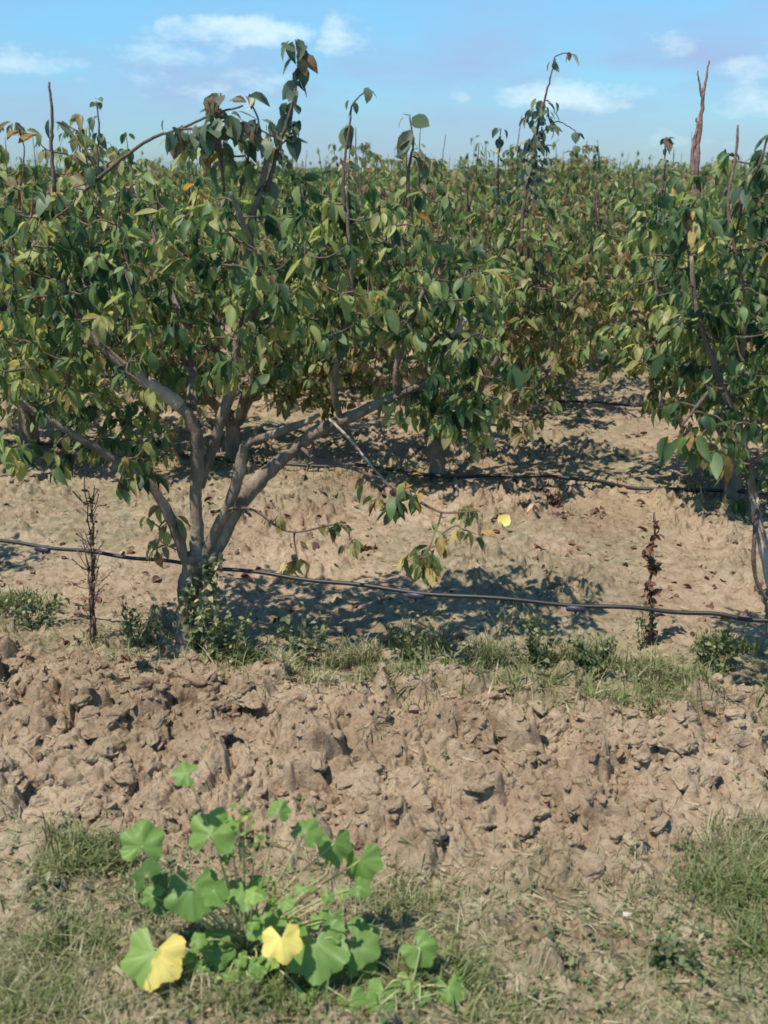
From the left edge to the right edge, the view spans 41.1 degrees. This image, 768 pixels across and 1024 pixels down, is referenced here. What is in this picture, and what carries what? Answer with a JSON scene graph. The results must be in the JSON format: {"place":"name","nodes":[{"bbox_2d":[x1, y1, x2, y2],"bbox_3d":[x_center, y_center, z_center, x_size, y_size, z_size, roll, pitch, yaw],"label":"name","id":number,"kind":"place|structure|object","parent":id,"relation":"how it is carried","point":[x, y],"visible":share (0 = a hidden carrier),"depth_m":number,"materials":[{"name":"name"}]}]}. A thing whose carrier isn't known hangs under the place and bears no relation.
{"place":"outdoors","nodes":[
{"label":"outdoors","id":0,"kind":"place"},
{"bbox_2d":[350,535,380,551],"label":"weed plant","id":1,"kind":"object","parent":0,"point":[365,548],"visible":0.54,"depth_m":5.32,"materials":[{"name":"brown plant"}]},
{"bbox_2d":[0,251,767,1023],"bbox_3d":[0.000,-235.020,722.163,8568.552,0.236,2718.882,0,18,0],"label":"ground","id":2,"kind":"structure","parent":0,"point":[518,577],"depth_m":4.01,"materials":[{"name":"soil"}]},
{"bbox_2d":[2,657,28,676],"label":"clay clod","id":3,"kind":"object","parent":2,"relation":"on","point":[12,662],"visible":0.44,"depth_m":3.95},
{"bbox_2d":[0,124,53,310],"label":"pear tree","id":4,"kind":"object","parent":2,"relation":"on","point":[2,164],"visible":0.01,"depth_m":8.96,"materials":[{"name":"green plant"}]},
{"bbox_2d":[0,576,60,617],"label":"plant","id":5,"kind":"object","parent":2,"relation":"on","point":[10,598],"visible":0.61,"depth_m":4.51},
{"bbox_2d":[0,586,69,630],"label":"weed plant","id":6,"kind":"object","parent":2,"relation":"on","point":[55,602],"visible":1,"depth_m":4.35,"materials":[{"name":"green plant"}]},
{"bbox_2d":[0,149,75,180],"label":"pear tree","id":7,"kind":"object","parent":2,"relation":"on","point":[44,168],"visible":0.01,"depth_m":18.73,"materials":[{"name":"green plant"}]},
{"bbox_2d":[22,762,57,792],"bbox_3d":[-1.081,0.847,3.222,0.111,0.110,0.126,-3,18,-10],"label":"clay clod","id":8,"kind":"object","parent":2,"relation":"on","point":[36,775],"visible":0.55,"depth_m":3.19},
{"bbox_2d":[0,958,110,1023],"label":"grass tuft","id":9,"kind":"object","parent":2,"relation":"on","point":[17,1012],"visible":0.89,"depth_m":2.38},
{"bbox_2d":[1,155,112,201],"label":"pear tree","id":10,"kind":"object","parent":2,"relation":"on","point":[47,175],"depth_m":13.96,"materials":[{"name":"green plant"}]},
{"bbox_2d":[0,897,151,986],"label":"grass tuft","id":11,"kind":"object","parent":2,"relation":"on","point":[97,936],"visible":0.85,"depth_m":2.55,"materials":[{"name":"plant"}]},
{"bbox_2d":[0,113,153,441],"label":"pear tree","id":12,"kind":"object","parent":2,"relation":"on","point":[74,162],"visible":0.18,"depth_m":6.34,"materials":[{"name":"green plant"}]},
{"bbox_2d":[2,807,151,884],"bbox_3d":[-0.831,0.925,2.856,0.428,0.168,0.347,0,18,0],"label":"grass tuft","id":13,"kind":"object","parent":2,"relation":"on","point":[63,861],"visible":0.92,"depth_m":2.86,"materials":[{"name":"plant"}]},
{"bbox_2d":[69,477,110,644],"bbox_3d":[-1.188,0.205,4.129,0.182,0.726,0.132,0,18,0],"label":"dry stalk","id":14,"kind":"object","parent":2,"relation":"on","point":[91,579],"visible":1,"depth_m":4.13,"materials":[{"name":"brown plant"}]},
{"bbox_2d":[93,734,125,759],"bbox_3d":[-0.903,0.788,3.341,0.103,0.110,0.187,23,20,28],"label":"clay clod","id":15,"kind":"object","parent":2,"relation":"on","point":[109,747],"visible":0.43,"depth_m":3.31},
{"bbox_2d":[58,155,182,245],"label":"pear tree","id":16,"kind":"object","parent":2,"relation":"on","point":[174,183],"depth_m":11.44,"materials":[{"name":"green plant"}]},
{"bbox_2d":[110,593,164,646],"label":"weed plant","id":17,"kind":"object","parent":2,"relation":"on","point":[133,618],"visible":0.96,"depth_m":4.17,"materials":[{"name":"green plant"}]},
{"bbox_2d":[92,857,197,922],"bbox_3d":[-0.609,1.001,2.718,0.328,0.112,0.226,-4,19,-11],"label":"grass tuft","id":18,"kind":"object","parent":2,"relation":"on","point":[135,891],"visible":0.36,"depth_m":2.72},
{"bbox_2d":[45,126,248,384],"bbox_3d":[-2.012,-2.232,9.219,2.157,2.334,2.328,6,19,18],"label":"pear tree","id":19,"kind":"object","parent":2,"relation":"on","point":[176,193],"visible":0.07,"depth_m":8.66,"materials":[{"name":"green plant"}]},
{"bbox_2d":[112,149,186,203],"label":"pear tree","id":20,"kind":"object","parent":2,"relation":"on","point":[158,170],"visible":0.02,"depth_m":21.14,"materials":[{"name":"green plant"}]},
{"bbox_2d":[132,150,172,181],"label":"pear tree","id":21,"kind":"object","parent":2,"relation":"on","point":[158,166],"visible":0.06,"depth_m":31.35,"materials":[{"name":"green plant"}]},
{"bbox_2d":[115,158,221,219],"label":"pear tree","id":22,"kind":"object","parent":2,"relation":"on","point":[173,175],"visible":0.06,"depth_m":19.02,"materials":[{"name":"green plant"}]},
{"bbox_2d":[173,552,231,653],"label":"climbing weed","id":23,"kind":"object","parent":2,"relation":"on","point":[210,584],"visible":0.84,"depth_m":4.04,"materials":[{"name":"green plant"}]},
{"bbox_2d":[193,691,217,702],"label":"clay clod","id":24,"kind":"object","parent":2,"relation":"on","point":[203,696],"visible":0.63,"depth_m":3.63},
{"bbox_2d":[199,390,220,426],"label":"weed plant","id":25,"kind":"object","parent":2,"relation":"on","point":[208,418],"visible":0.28,"depth_m":7.44,"materials":[{"name":"green plant"}]},
{"bbox_2d":[191,603,255,666],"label":"weed plant","id":26,"kind":"object","parent":2,"relation":"on","point":[215,641],"visible":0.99,"depth_m":4.02,"materials":[{"name":"green plant"}]},
{"bbox_2d":[67,132,380,458],"bbox_3d":[-1.011,-1.350,6.787,1.986,2.198,1.696,-4,19,-12],"label":"pear tree","id":27,"kind":"object","parent":2,"relation":"on","point":[292,389],"visible":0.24,"depth_m":6.59,"materials":[{"name":"green plant"}]},
{"bbox_2d":[216,685,233,703],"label":"clay clod","id":28,"kind":"object","parent":2,"relation":"on","point":[225,692],"visible":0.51,"depth_m":3.65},
{"bbox_2d":[229,689,262,708],"bbox_3d":[-0.495,0.665,3.654,0.158,0.069,0.093,13,16,43],"label":"clay clod","id":29,"kind":"object","parent":2,"relation":"on","point":[252,699],"visible":0.91,"depth_m":3.62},
{"bbox_2d":[222,638,272,663],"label":"grass tuft","id":30,"kind":"object","parent":2,"relation":"on","point":[249,654],"visible":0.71,"depth_m":4.08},
{"bbox_2d":[119,761,382,1012],"bbox_3d":[-0.309,0.870,2.394,0.616,0.601,0.274,0,18,0],"label":"mallow plant","id":31,"kind":"object","parent":2,"relation":"on","point":[296,948],"visible":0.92,"depth_m":2.42,"materials":[{"name":"green plant"}]},
{"bbox_2d":[0,39,523,651],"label":"pear tree","id":32,"kind":"object","parent":2,"relation":"on","point":[468,409],"visible":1,"depth_m":3.71,"materials":[{"name":"green plant"}]},
{"bbox_2d":[0,539,767,622],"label":"irrigation hose","id":33,"kind":"object","parent":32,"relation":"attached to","point":[421,595],"visible":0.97,"depth_m":3.78,"materials":[{"name":"plastic"}]},
{"bbox_2d":[205,151,327,260],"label":"pear tree","id":34,"kind":"object","parent":2,"relation":"on","point":[218,182],"visible":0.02,"depth_m":13.40,"materials":[{"name":"green plant"}]},
{"bbox_2d":[218,161,317,206],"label":"pear tree","id":35,"kind":"object","parent":2,"relation":"on","point":[267,173],"visible":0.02,"depth_m":18.38,"materials":[{"name":"green plant"}]},
{"bbox_2d":[196,950,361,1021],"bbox_3d":[-0.259,1.110,2.378,0.342,0.128,0.311,-10,21,-28],"label":"grass tuft","id":36,"kind":"object","parent":2,"relation":"on","point":[281,988],"visible":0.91,"depth_m":2.38,"materials":[{"name":"plant"}]},
{"bbox_2d":[185,144,378,319],"bbox_3d":[-1.117,-2.709,10.802,2.191,2.236,1.908,17,25,42],"label":"pear tree","id":37,"kind":"object","parent":2,"relation":"on","point":[325,172],"visible":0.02,"depth_m":10.58,"materials":[{"name":"green plant"}]},
{"bbox_2d":[259,646,339,686],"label":"grass tuft","id":38,"kind":"object","parent":2,"relation":"on","point":[299,671],"visible":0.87,"depth_m":3.84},
{"bbox_2d":[271,601,332,670],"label":"weed plant","id":39,"kind":"object","parent":2,"relation":"on","point":[309,647],"visible":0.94,"depth_m":3.97,"materials":[{"name":"green plant"}]},
{"bbox_2d":[280,148,342,187],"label":"pear tree","id":40,"kind":"object","parent":2,"relation":"on","point":[284,170],"visible":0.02,"depth_m":22.66,"materials":[{"name":"green plant"}]},
{"bbox_2d":[314,615,345,633],"bbox_3d":[-0.236,0.500,4.442,0.149,0.081,0.110,10,26,16],"label":"clay clod","id":41,"kind":"object","parent":2,"relation":"on","point":[335,626],"visible":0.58,"depth_m":4.42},
{"bbox_2d":[217,128,470,392],"bbox_3d":[-0.447,-2.144,8.835,2.268,2.344,2.105,-5,19,-14],"label":"pear tree","id":42,"kind":"object","parent":2,"relation":"on","point":[279,180],"visible":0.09,"depth_m":8.60,"materials":[{"name":"green plant"}]},
{"bbox_2d":[304,160,387,193],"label":"pear tree","id":43,"kind":"object","parent":2,"relation":"on","point":[318,172],"visible":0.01,"depth_m":20.11,"materials":[{"name":"green plant"}]},
{"bbox_2d":[309,632,387,672],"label":"grass tuft","id":44,"kind":"object","parent":2,"relation":"on","point":[352,659],"visible":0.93,"depth_m":3.99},
{"bbox_2d":[308,150,415,197],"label":"pear tree","id":45,"kind":"object","parent":2,"relation":"on","point":[371,176],"visible":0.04,"depth_m":17.90,"materials":[{"name":"green plant"}]},
{"bbox_2d":[2,150,755,181],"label":"orchard foliage","id":46,"kind":"object","parent":2,"relation":"on","point":[625,167],"depth_m":39.78,"materials":[{"name":"green plant"}]},
{"bbox_2d":[0,383,767,1003],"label":"soil crumbs","id":47,"kind":"object","parent":2,"relation":"on","point":[524,823],"visible":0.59,"depth_m":3.29,"materials":[{"name":"soil"}]},
{"bbox_2d":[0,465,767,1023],"bbox_3d":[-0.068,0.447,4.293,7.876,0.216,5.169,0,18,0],"label":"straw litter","id":48,"kind":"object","parent":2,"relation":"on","point":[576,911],"visible":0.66,"depth_m":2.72,"materials":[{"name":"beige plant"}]},
{"bbox_2d":[0,602,767,1023],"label":"ground weeds","id":49,"kind":"object","parent":2,"relation":"on","point":[410,1020],"visible":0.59,"depth_m":2.57,"materials":[{"name":"green plant"}]},
{"bbox_2d":[0,347,767,734],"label":"fallen leaves","id":50,"kind":"object","parent":2,"relation":"on","point":[316,545],"depth_m":5.47,"materials":[{"name":"plant"}]},
{"bbox_2d":[348,652,420,682],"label":"grass tuft","id":51,"kind":"object","parent":2,"relation":"on","point":[370,674],"visible":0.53,"depth_m":3.90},
{"bbox_2d":[5,439,766,494],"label":"irrigation hose","id":52,"kind":"object","parent":2,"relation":"on","point":[488,475],"visible":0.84,"depth_m":6.45,"materials":[{"name":"plastic"}]},
{"bbox_2d":[101,375,689,408],"bbox_3d":[0.744,-0.993,8.797,18.401,0.083,0.019,5,19,15],"label":"irrigation hose","id":53,"kind":"object","parent":2,"relation":"on","point":[565,401],"visible":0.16,"depth_m":8.56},
{"bbox_2d":[340,142,469,278],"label":"pear tree","id":54,"kind":"object","parent":2,"relation":"on","point":[385,164],"visible":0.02,"depth_m":12.85,"materials":[{"name":"green plant"}]},
{"bbox_2d":[358,862,462,924],"bbox_3d":[0.060,1.021,2.732,0.312,0.092,0.219,0,18,0],"label":"grass tuft","id":55,"kind":"object","parent":2,"relation":"on","point":[412,892],"visible":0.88,"depth_m":2.73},
{"bbox_2d":[361,168,463,244],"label":"pear tree","id":56,"kind":"object","parent":2,"relation":"on","point":[386,189],"visible":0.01,"depth_m":15.11,"materials":[{"name":"green plant"}]},
{"bbox_2d":[404,714,423,732],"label":"clay clod","id":57,"kind":"object","parent":2,"relation":"on","point":[411,721],"visible":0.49,"depth_m":3.52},
{"bbox_2d":[386,606,442,663],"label":"weed plant","id":58,"kind":"object","parent":2,"relation":"on","point":[411,651],"visible":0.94,"depth_m":4.03,"materials":[{"name":"green plant"}]},
{"bbox_2d":[365,929,466,1016],"bbox_3d":[0.062,1.090,2.397,0.251,0.151,0.136,-5,19,-14],"label":"mallow plant","id":59,"kind":"object","parent":2,"relation":"on","point":[424,951],"visible":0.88,"depth_m":2.40,"materials":[{"name":"green plant"}]},
{"bbox_2d":[375,616,459,654],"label":"grass tuft","id":60,"kind":"object","parent":2,"relation":"on","point":[437,642],"visible":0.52,"depth_m":4.18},
{"bbox_2d":[396,148,468,178],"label":"pear tree","id":61,"kind":"object","parent":2,"relation":"on","point":[462,164],"visible":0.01,"depth_m":27.35,"materials":[{"name":"green plant"}]},
{"bbox_2d":[360,931,507,1014],"bbox_3d":[0.116,1.101,2.442,0.354,0.105,0.297,0,18,0],"label":"grass tuft","id":62,"kind":"object","parent":2,"relation":"on","point":[441,965],"visible":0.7,"depth_m":2.46,"materials":[{"name":"plant"}]},
{"bbox_2d":[288,52,595,482],"bbox_3d":[0.309,-1.409,6.330,1.850,2.590,1.928,1,18,3],"label":"pear tree","id":63,"kind":"object","parent":2,"relation":"on","point":[526,321],"visible":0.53,"depth_m":5.93,"materials":[{"name":"green plant"}]},
{"bbox_2d":[381,135,534,307],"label":"pear tree","id":64,"kind":"object","parent":2,"relation":"on","point":[475,232],"visible":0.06,"depth_m":9.90,"materials":[{"name":"green plant"}]},
{"bbox_2d":[440,150,507,177],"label":"pear tree","id":65,"kind":"object","parent":2,"relation":"on","point":[446,169],"visible":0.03,"depth_m":29.32,"materials":[{"name":"green plant"}]},
{"bbox_2d":[451,628,521,669],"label":"grass tuft","id":66,"kind":"object","parent":2,"relation":"on","point":[490,648],"visible":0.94,"depth_m":4.04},
{"bbox_2d":[473,690,500,709],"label":"clay clod","id":67,"kind":"object","parent":2,"relation":"on","point":[487,699],"visible":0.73,"depth_m":3.70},
{"bbox_2d":[429,968,564,1023],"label":"grass tuft","id":68,"kind":"object","parent":2,"relation":"on","point":[495,1019],"visible":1,"depth_m":2.36,"materials":[{"name":"plant"}]},
{"bbox_2d":[447,135,546,238],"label":"pear tree","id":69,"kind":"object","parent":2,"relation":"on","point":[469,169],"visible":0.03,"depth_m":16.85,"materials":[{"name":"green plant"}]},
{"bbox_2d":[487,596,526,650],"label":"weed plant","id":70,"kind":"object","parent":2,"relation":"on","point":[508,635],"visible":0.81,"depth_m":4.15,"materials":[{"name":"green plant"}]},
{"bbox_2d":[422,143,646,398],"bbox_3d":[1.260,-1.886,8.376,1.895,2.165,2.176,1,18,3],"label":"pear tree","id":71,"kind":"object","parent":2,"relation":"on","point":[590,214],"visible":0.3,"depth_m":7.89,"materials":[{"name":"green plant"}]},
{"bbox_2d":[508,604,560,668],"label":"weed plant","id":72,"kind":"object","parent":2,"relation":"on","point":[531,641],"visible":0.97,"depth_m":3.97,"materials":[{"name":"green plant"}]},
{"bbox_2d":[538,723,552,732],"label":"clay clod","id":73,"kind":"object","parent":2,"relation":"on","point":[546,727],"visible":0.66,"depth_m":3.50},
{"bbox_2d":[463,115,635,286],"bbox_3d":[1.961,-3.475,12.637,2.410,2.571,2.637,2,18,6],"label":"pear tree","id":74,"kind":"object","parent":2,"relation":"on","point":[582,170],"visible":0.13,"depth_m":12.12,"materials":[{"name":"green plant"}]},
{"bbox_2d":[541,484,566,507],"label":"weed plant","id":75,"kind":"object","parent":2,"relation":"on","point":[556,500],"visible":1,"depth_m":6.03,"materials":[{"name":"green plant"}]},
{"bbox_2d":[498,627,623,667],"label":"grass tuft","id":76,"kind":"object","parent":2,"relation":"on","point":[568,649],"visible":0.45,"depth_m":4.03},
{"bbox_2d":[506,139,625,255],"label":"pear tree","id":77,"kind":"object","parent":2,"relation":"on","point":[561,175],"visible":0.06,"depth_m":14.37,"materials":[{"name":"green plant"}]},
{"bbox_2d":[548,149,616,177],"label":"pear tree","id":78,"kind":"object","parent":2,"relation":"on","point":[588,160],"visible":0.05,"depth_m":26.48,"materials":[{"name":"green plant"}]},
{"bbox_2d":[496,145,687,364],"bbox_3d":[2.116,-2.515,10.206,2.117,2.128,1.854,1,18,3],"label":"pear tree","id":79,"kind":"object","parent":2,"relation":"on","point":[557,200],"visible":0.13,"depth_m":9.98,"materials":[{"name":"green plant"}]},
{"bbox_2d":[565,622,629,673],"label":"weed plant","id":80,"kind":"object","parent":2,"relation":"on","point":[583,652],"visible":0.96,"depth_m":3.92,"materials":[{"name":"green plant"}]},
{"bbox_2d":[591,775,616,799],"bbox_3d":[0.652,0.863,3.103,0.112,0.114,0.127,-15,24,-39],"label":"clay clod","id":81,"kind":"object","parent":2,"relation":"on","point":[608,792],"visible":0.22,"depth_m":3.09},
{"bbox_2d":[583,165,657,243],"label":"pear tree","id":82,"kind":"object","parent":2,"relation":"on","point":[635,183],"visible":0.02,"depth_m":21.80,"materials":[{"name":"green plant"}]},
{"bbox_2d":[597,152,651,187],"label":"pear tree","id":83,"kind":"object","parent":2,"relation":"on","point":[638,162],"visible":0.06,"depth_m":28.16,"materials":[{"name":"green plant"}]},
{"bbox_2d":[573,634,685,679],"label":"grass tuft","id":84,"kind":"object","parent":2,"relation":"on","point":[638,663],"visible":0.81,"depth_m":3.94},
{"bbox_2d":[613,816,648,847],"bbox_3d":[0.702,0.908,2.916,0.088,0.078,0.112,-7,20,-21],"label":"clay clod","id":85,"kind":"object","parent":2,"relation":"on","point":[633,827],"visible":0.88,"depth_m":2.89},
{"bbox_2d":[581,161,683,252],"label":"pear tree","id":86,"kind":"object","parent":2,"relation":"on","point":[616,219],"visible":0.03,"depth_m":16.48,"materials":[{"name":"green plant"}]},
{"bbox_2d":[607,150,671,227],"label":"pear tree","id":87,"kind":"object","parent":2,"relation":"on","point":[653,170],"visible":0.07,"depth_m":23.78,"materials":[{"name":"green plant"}]},
{"bbox_2d":[630,598,658,648],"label":"weed plant","id":88,"kind":"object","parent":2,"relation":"on","point":[641,621],"visible":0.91,"depth_m":4.21,"materials":[{"name":"green plant"}]},
{"bbox_2d":[640,512,664,644],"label":"dry stalk","id":89,"kind":"object","parent":2,"relation":"on","point":[653,566],"visible":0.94,"depth_m":4.16,"materials":[{"name":"brown plant"}]},
{"bbox_2d":[635,155,687,182],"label":"pear tree","id":90,"kind":"object","parent":2,"relation":"on","point":[682,167],"visible":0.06,"depth_m":30.68,"materials":[{"name":"green plant"}]},
{"bbox_2d":[646,924,700,980],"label":"weed plant","id":91,"kind":"object","parent":2,"relation":"on","point":[658,958],"visible":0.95,"depth_m":2.48,"materials":[{"name":"green plant"}]},
{"bbox_2d":[636,174,717,202],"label":"pear tree","id":92,"kind":"object","parent":2,"relation":"on","point":[642,189],"visible":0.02,"depth_m":18.77,"materials":[{"name":"green plant"}]},
{"bbox_2d":[657,731,697,756],"bbox_3d":[0.932,0.748,3.265,0.098,0.082,0.118,-15,24,-39],"label":"clay clod","id":93,"kind":"object","parent":2,"relation":"on","point":[681,744],"visible":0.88,"depth_m":3.24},
{"bbox_2d":[589,60,767,499],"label":"pear tree","id":94,"kind":"object","parent":2,"relation":"on","point":[652,350],"visible":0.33,"depth_m":5.66,"materials":[{"name":"green plant"}]},
{"bbox_2d":[627,652,733,695],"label":"grass tuft","id":95,"kind":"object","parent":2,"relation":"on","point":[681,674],"visible":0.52,"depth_m":3.84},
{"bbox_2d":[619,125,767,675],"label":"pear tree","id":96,"kind":"object","parent":2,"relation":"on","point":[752,296],"visible":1,"depth_m":3.33,"materials":[{"name":"green plant"}]},
{"bbox_2d":[651,161,735,194],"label":"pear tree","id":97,"kind":"object","parent":2,"relation":"on","point":[706,176],"visible":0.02,"depth_m":20.33,"materials":[{"name":"green plant"}]},
{"bbox_2d":[645,132,767,220],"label":"pear tree","id":98,"kind":"object","parent":2,"relation":"on","point":[668,176],"visible":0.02,"depth_m":14.06,"materials":[{"name":"green plant"}]},
{"bbox_2d":[650,167,767,286],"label":"pear tree","id":99,"kind":"object","parent":2,"relation":"on","point":[715,194],"visible":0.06,"depth_m":11.24,"materials":[{"name":"green plant"}]},
{"bbox_2d":[656,830,767,944],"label":"grass tuft","id":100,"kind":"object","parent":2,"relation":"on","point":[758,887],"visible":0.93,"depth_m":2.77,"materials":[{"name":"plant"}]},
{"bbox_2d":[691,609,748,672],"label":"weed plant","id":101,"kind":"object","parent":2,"relation":"on","point":[706,655],"visible":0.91,"depth_m":3.93,"materials":[{"name":"green plant"}]},
{"bbox_2d":[678,160,763,205],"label":"pear tree","id":102,"kind":"object","parent":2,"relation":"on","point":[722,180],"visible":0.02,"depth_m":16.80,"materials":[{"name":"green plant"}]},
{"bbox_2d":[682,624,767,656],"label":"grass tuft","id":103,"kind":"object","parent":2,"relation":"on","point":[743,643],"visible":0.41,"depth_m":4.13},
{"bbox_2d":[693,890,767,994],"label":"grass tuft","id":104,"kind":"object","parent":2,"relation":"on","point":[753,939],"visible":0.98,"depth_m":2.56,"materials":[{"name":"plant"}]},
{"bbox_2d":[700,158,764,186],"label":"pear tree","id":105,"kind":"object","parent":2,"relation":"on","point":[736,173],"visible":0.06,"depth_m":23.78,"materials":[{"name":"green plant"}]},
{"bbox_2d":[709,701,756,725],"bbox_3d":[1.197,0.697,3.547,0.177,0.112,0.166,3,20,24],"label":"clay clod","id":106,"kind":"object","parent":2,"relation":"on","point":[750,712],"visible":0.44,"depth_m":3.51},
{"bbox_2d":[718,134,767,318],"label":"pear tree","id":107,"kind":"object","parent":2,"relation":"on","point":[757,212],"visible":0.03,"depth_m":9.24,"materials":[{"name":"green plant"}]},
{"bbox_2d":[0,366,767,1023],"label":"grass","id":108,"kind":"structure","parent":0,"point":[6,966],"depth_m":2.68,"materials":[{"name":"plant"}]},
{"bbox_2d":[0,0,767,170],"label":"sky","id":109,"kind":"structure","parent":0,"point":[473,68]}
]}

